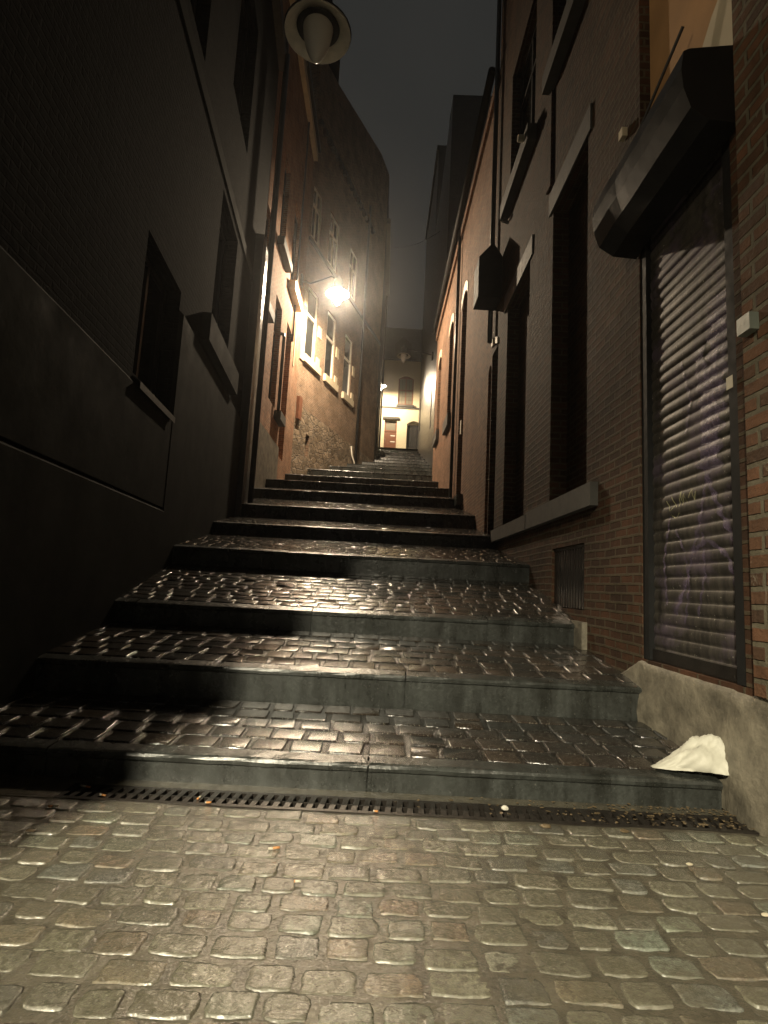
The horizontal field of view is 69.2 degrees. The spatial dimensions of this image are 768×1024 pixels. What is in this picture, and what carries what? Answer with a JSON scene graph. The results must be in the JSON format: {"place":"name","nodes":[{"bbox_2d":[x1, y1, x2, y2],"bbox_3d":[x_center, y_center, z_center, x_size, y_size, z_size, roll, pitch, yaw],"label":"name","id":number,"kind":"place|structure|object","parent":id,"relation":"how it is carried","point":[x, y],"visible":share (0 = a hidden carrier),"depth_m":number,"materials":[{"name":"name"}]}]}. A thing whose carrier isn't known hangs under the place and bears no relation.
{"place":"outdoors","nodes":[
{"label":"outdoors","id":0,"kind":"place"},
{"bbox_2d":[34,621,641,720],"bbox_3d":[-0.406,1.313,4.429,4.634,0.582,1.308,3,-7,0],"label":"step","id":1,"kind":"object","parent":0,"point":[295,667],"visible":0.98,"depth_m":3.83,"materials":[{"name":"grey stone"}]},
{"bbox_2d":[0,690,722,809],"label":"step","id":2,"kind":"object","parent":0,"point":[284,745],"visible":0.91,"depth_m":2.97,"materials":[{"name":"grey stone"}]},
{"bbox_2d":[651,734,728,775],"bbox_3d":[1.608,1.264,2.949,0.376,0.191,0.259,3,-7,0],"label":"paper bag","id":3,"kind":"object","parent":2,"relation":"on","point":[705,753],"visible":0.97,"depth_m":2.90,"materials":[{"name":"white paper"}]},
{"bbox_2d":[0,773,734,816],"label":"gutter strip","id":4,"kind":"object","parent":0,"point":[25,785],"visible":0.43,"depth_m":2.75,"materials":[{"name":"stone"}]},
{"bbox_2d":[53,783,758,834],"bbox_3d":[-0.747,1.410,2.612,5.520,0.126,0.200,3,-7,0],"label":"drain grate","id":5,"kind":"object","parent":4,"relation":"in","point":[306,803],"visible":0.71,"depth_m":2.62,"materials":[{"name":"metal"}]},
{"bbox_2d":[501,805,508,810],"bbox_3d":[0.575,1.408,2.648,0.036,0.024,0.025,3,-7,0],"label":"pebble","id":6,"kind":"object","parent":5,"relation":"on","point":[504,807],"visible":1,"depth_m":2.64,"materials":[{"name":"white stone"}]},
{"bbox_2d":[417,797,754,829],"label":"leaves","id":7,"kind":"object","parent":5,"relation":"on","point":[684,822],"visible":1,"depth_m":2.66,"materials":[{"name":"brown plant"}]},
{"bbox_2d":[0,796,767,1023],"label":"street","id":8,"kind":"structure","parent":0,"point":[115,912],"depth_m":1.74,"materials":[{"name":"grey stone"}]},
{"bbox_2d":[268,846,279,849],"bbox_3d":[-0.424,1.296,2.147,0.044,0.010,0.009,5,-8,-14],"label":"cigarette butt","id":9,"kind":"object","parent":8,"relation":"on","point":[276,847],"visible":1,"depth_m":2.14,"materials":[{"name":"paper"}]},
{"bbox_2d":[380,447,417,451],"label":"street","id":10,"kind":"structure","parent":0,"point":[396,449],"depth_m":40.31,"materials":[{"name":"grey stone"}]},
{"bbox_2d":[378,450,418,453],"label":"step","id":11,"kind":"object","parent":10,"relation":"on","point":[398,451],"visible":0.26,"depth_m":39.10,"materials":[{"name":"grey stone"}]},
{"bbox_2d":[333,0,501,328],"label":"sky","id":12,"kind":"structure","parent":0,"point":[404,63],"materials":[{"name":"grey"}]},
{"bbox_2d":[540,824,550,827],"bbox_3d":[0.716,1.393,2.470,0.051,0.016,0.029,3,-7,0],"label":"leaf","id":13,"kind":"object","parent":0,"point":[545,825],"visible":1,"depth_m":2.46,"materials":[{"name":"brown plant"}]},
{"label":"terrain","id":14,"kind":"structure","parent":0,"visible":0},
{"bbox_2d":[0,0,289,704],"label":"brick house","id":15,"kind":"structure","parent":14,"relation":"on","point":[136,256],"depth_m":5.00,"materials":[{"name":"black brick"}]},
{"bbox_2d":[133,256,165,395],"bbox_3d":[-2.659,-2.032,6.077,0.143,1.492,1.217,3,-7,-1],"label":"window","id":16,"kind":"structure","parent":15,"relation":"in","point":[152,305],"depth_m":6.39,"materials":[{"name":"black glass"}]},
{"bbox_2d":[190,0,196,17],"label":"window","id":17,"kind":"structure","parent":15,"relation":"in","point":[193,2],"depth_m":7.20,"materials":[{"name":"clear glass"}]},
{"bbox_2d":[212,224,225,324],"bbox_3d":[-2.856,-3.823,9.143,0.154,2.272,1.347,3,-7,-1],"label":"window","id":18,"kind":"structure","parent":15,"relation":"in","point":[221,243],"depth_m":9.73,"materials":[{"name":"black glass"}]},
{"bbox_2d":[233,0,248,115],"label":"window","id":19,"kind":"structure","parent":15,"relation":"in","point":[241,50],"depth_m":10.28,"materials":[{"name":"black glass"}]},
{"bbox_2d":[284,0,351,63],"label":"street lamp","id":20,"kind":"object","parent":15,"relation":"attached to","point":[317,31],"visible":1,"depth_m":6.03,"materials":[{"name":"white metal"}]},
{"bbox_2d":[254,0,320,486],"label":"brick house","id":21,"kind":"structure","parent":14,"relation":"on","point":[301,149],"depth_m":17.32,"materials":[{"name":"orange brick"}]},
{"bbox_2d":[265,216,267,241],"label":"window","id":22,"kind":"structure","parent":21,"relation":"in","point":[266,228],"depth_m":15.02,"materials":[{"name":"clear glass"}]},
{"bbox_2d":[268,308,276,399],"bbox_3d":[-3.366,-4.707,16.341,0.061,3.089,0.958,3,-7,0],"label":"window","id":23,"kind":"structure","parent":21,"relation":"in","point":[275,308],"depth_m":16.77,"materials":[{"name":"black glass"}]},
{"bbox_2d":[280,169,285,235],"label":"window","id":24,"kind":"structure","parent":21,"relation":"in","point":[285,169],"depth_m":17.01,"materials":[{"name":"black glass"}]},
{"bbox_2d":[290,214,297,279],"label":"window","id":25,"kind":"structure","parent":21,"relation":"in","point":[295,222],"depth_m":19.32,"materials":[{"name":"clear glass"}]},
{"bbox_2d":[300,273,349,304],"bbox_3d":[-2.128,-7.986,19.974,1.814,1.167,0.868,3,-7,0],"label":"street lamp","id":26,"kind":"object","parent":21,"relation":"attached to","point":[337,292],"visible":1,"depth_m":19.89,"materials":[{"name":"white glass"}]},
{"bbox_2d":[290,59,388,474],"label":"old house","id":27,"kind":"structure","parent":14,"relation":"on","point":[336,396],"depth_m":24.57,"materials":[{"name":"beige brick"}]},
{"bbox_2d":[304,287,317,360],"bbox_3d":[-2.877,-7.277,21.682,0.337,2.792,0.959,3,-7,0],"label":"window","id":28,"kind":"structure","parent":27,"relation":"in","point":[311,319],"depth_m":21.80,"materials":[{"name":"white paint"}]},
{"bbox_2d":[311,186,321,245],"bbox_3d":[-2.712,-11.691,22.031,0.292,2.142,0.809,3,-7,0],"label":"window","id":29,"kind":"structure","parent":27,"relation":"in","point":[317,202],"depth_m":22.10,"materials":[{"name":"white paint"}]},
{"bbox_2d":[324,311,335,378],"bbox_3d":[-2.329,-7.002,23.568,0.337,2.792,0.959,3,-7,0],"label":"window","id":30,"kind":"structure","parent":27,"relation":"in","point":[331,322],"depth_m":23.68,"materials":[{"name":"white paint"}]},
{"bbox_2d":[328,213,338,272],"bbox_3d":[-2.205,-11.487,23.775,0.352,2.242,1.009,3,-7,0],"label":"window","id":31,"kind":"structure","parent":27,"relation":"in","point":[334,228],"depth_m":23.85,"materials":[{"name":"white paint"}]},
{"bbox_2d":[342,335,351,395],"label":"window","id":32,"kind":"structure","parent":27,"relation":"in","point":[348,343],"depth_m":25.75,"materials":[{"name":"white paint"}]},
{"bbox_2d":[348,249,356,301],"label":"window","id":33,"kind":"structure","parent":27,"relation":"in","point":[353,260],"depth_m":26.28,"materials":[{"name":"white paint"}]},
{"bbox_2d":[113,564,574,644],"bbox_3d":[-0.472,1.034,5.992,4.782,0.792,1.779,3,-7,0],"label":"step","id":34,"kind":"object","parent":14,"relation":"on","point":[349,603],"visible":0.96,"depth_m":5.36,"materials":[{"name":"grey stone"}]},
{"bbox_2d":[172,534,529,582],"bbox_3d":[-0.555,0.716,8.001,4.965,0.773,2.175,3,-7,0],"label":"step","id":35,"kind":"object","parent":14,"relation":"on","point":[361,557],"visible":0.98,"depth_m":6.94,"materials":[{"name":"grey stone"}]},
{"bbox_2d":[212,516,494,547],"bbox_3d":[-0.635,0.445,10.126,5.135,0.732,2.030,3,-7,0],"label":"step","id":36,"kind":"object","parent":14,"relation":"on","point":[350,531],"visible":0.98,"depth_m":9.14,"materials":[{"name":"grey stone"}]},
{"bbox_2d":[253,487,459,508],"bbox_3d":[-0.803,-0.285,14.580,5.510,0.833,2.181,3,-7,0],"label":"step","id":37,"kind":"object","parent":14,"relation":"on","point":[355,497],"visible":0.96,"depth_m":13.51,"materials":[{"name":"grey stone"}]},
{"bbox_2d":[265,479,448,496],"bbox_3d":[-0.795,-0.643,17.324,5.510,1.012,3.231,3,-7,0],"label":"step","id":38,"kind":"object","parent":14,"relation":"on","point":[356,487],"visible":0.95,"depth_m":15.72,"materials":[{"name":"grey stone"}]},
{"bbox_2d":[241,498,474,531],"bbox_3d":[-0.813,0.095,12.313,5.510,0.933,2.278,3,-7,0],"label":"step","id":39,"kind":"object","parent":14,"relation":"on","point":[357,513],"visible":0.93,"depth_m":11.20,"materials":[{"name":"grey stone"}]},
{"bbox_2d":[285,474,437,487],"bbox_3d":[-0.787,-1.025,20.200,5.510,0.912,2.426,3,-7,0],"label":"step","id":40,"kind":"object","parent":14,"relation":"on","point":[359,480],"visible":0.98,"depth_m":19.00,"materials":[{"name":"grey stone"}]},
{"bbox_2d":[307,469,431,480],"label":"step","id":41,"kind":"object","parent":14,"relation":"on","point":[369,474],"visible":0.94,"depth_m":21.47,"materials":[{"name":"grey stone"}]},
{"bbox_2d":[329,466,431,474],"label":"step","id":42,"kind":"object","parent":14,"relation":"on","point":[379,470],"visible":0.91,"depth_m":23.64,"materials":[{"name":"grey stone"}]},
{"bbox_2d":[373,190,390,461],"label":"dark house","id":43,"kind":"structure","parent":14,"relation":"on","point":[386,286],"depth_m":34.78,"materials":[{"name":"black glass"}]},
{"bbox_2d":[347,463,431,470],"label":"step","id":44,"kind":"object","parent":14,"relation":"on","point":[390,467],"visible":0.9,"depth_m":25.70,"materials":[{"name":"grey stone"}]},
{"bbox_2d":[362,461,428,467],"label":"step","id":45,"kind":"object","parent":14,"relation":"on","point":[395,464],"visible":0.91,"depth_m":27.75,"materials":[{"name":"grey stone"}]},
{"bbox_2d":[377,451,419,455],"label":"step","id":46,"kind":"object","parent":14,"relation":"on","point":[396,453],"visible":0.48,"depth_m":36.83,"materials":[{"name":"grey stone"}]},
{"bbox_2d":[376,454,422,458],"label":"step","id":47,"kind":"object","parent":14,"relation":"on","point":[400,456],"visible":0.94,"depth_m":34.55,"materials":[{"name":"grey stone"}]},
{"bbox_2d":[375,457,424,461],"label":"step","id":48,"kind":"object","parent":14,"relation":"on","point":[400,459],"visible":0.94,"depth_m":32.29,"materials":[{"name":"grey stone"}]},
{"bbox_2d":[378,328,422,448],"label":"cream house","id":49,"kind":"structure","parent":14,"relation":"on","point":[400,410],"depth_m":41.59,"materials":[{"name":"cream plaster"},{"name":"brown wood"},{"name":"dark glass"}]},
{"bbox_2d":[384,432,395,447],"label":"door","id":50,"kind":"structure","parent":49,"relation":"in","point":[389,437],"depth_m":41.16,"materials":[{"name":"brown wood"}]},
{"bbox_2d":[398,377,413,404],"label":"window","id":51,"kind":"structure","parent":49,"relation":"in","point":[405,388],"depth_m":41.65,"materials":[{"name":"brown wood"}]},
{"bbox_2d":[406,425,417,448],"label":"passage door","id":52,"kind":"structure","parent":49,"relation":"in","point":[412,430],"depth_m":41.30,"materials":[{"name":"grey wood"}]},
{"bbox_2d":[374,459,426,464],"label":"step","id":53,"kind":"object","parent":14,"relation":"on","point":[399,461],"visible":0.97,"depth_m":30.02,"materials":[{"name":"grey stone"}]},
{"bbox_2d":[417,145,446,461],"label":"black walled house","id":54,"kind":"structure","parent":14,"relation":"on","point":[429,276],"depth_m":36.01,"materials":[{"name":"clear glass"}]},
{"bbox_2d":[426,95,491,467],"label":"dark house","id":55,"kind":"structure","parent":14,"relation":"on","point":[465,110],"depth_m":23.80,"materials":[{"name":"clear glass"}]},
{"bbox_2d":[397,345,432,362],"bbox_3d":[1.644,-8.302,29.335,1.957,1.000,0.744,3,-7,0],"label":"street lamp","id":56,"kind":"object","parent":55,"relation":"attached to","point":[403,355],"visible":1,"depth_m":29.25,"materials":[{"name":"black metal"}]},
{"bbox_2d":[390,231,439,247],"bbox_3d":[1.528,-14.760,30.174,0.022,0.947,4.075,10,-10,-42],"label":"cable","id":57,"kind":"object","parent":55,"relation":"attached to","point":[412,245],"visible":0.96,"depth_m":30.14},
{"bbox_2d":[432,67,499,532],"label":"brick house","id":58,"kind":"structure","parent":14,"relation":"on","point":[461,446],"depth_m":13.49,"materials":[{"name":"orange brick"},{"name":"stone"},{"name":"dark glass"}]},
{"bbox_2d":[487,0,767,836],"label":"brick house","id":59,"kind":"structure","parent":14,"relation":"on","point":[628,471],"depth_m":4.05,"materials":[{"name":"brick"}]},
{"bbox_2d":[473,243,502,310],"bbox_3d":[1.848,-4.178,9.892,0.412,1.006,0.500,3,-7,0],"label":"wall box","id":60,"kind":"object","parent":59,"relation":"attached to","point":[488,282],"visible":1,"depth_m":9.65,"materials":[{"name":"black metal"}]},
{"bbox_2d":[519,22,536,146],"bbox_3d":[2.351,-6.490,8.786,0.061,2.342,1.492,3,-7,0],"label":"window","id":61,"kind":"structure","parent":59,"relation":"in","point":[528,77],"depth_m":9.15,"materials":[{"name":"black glass"}]}
]}

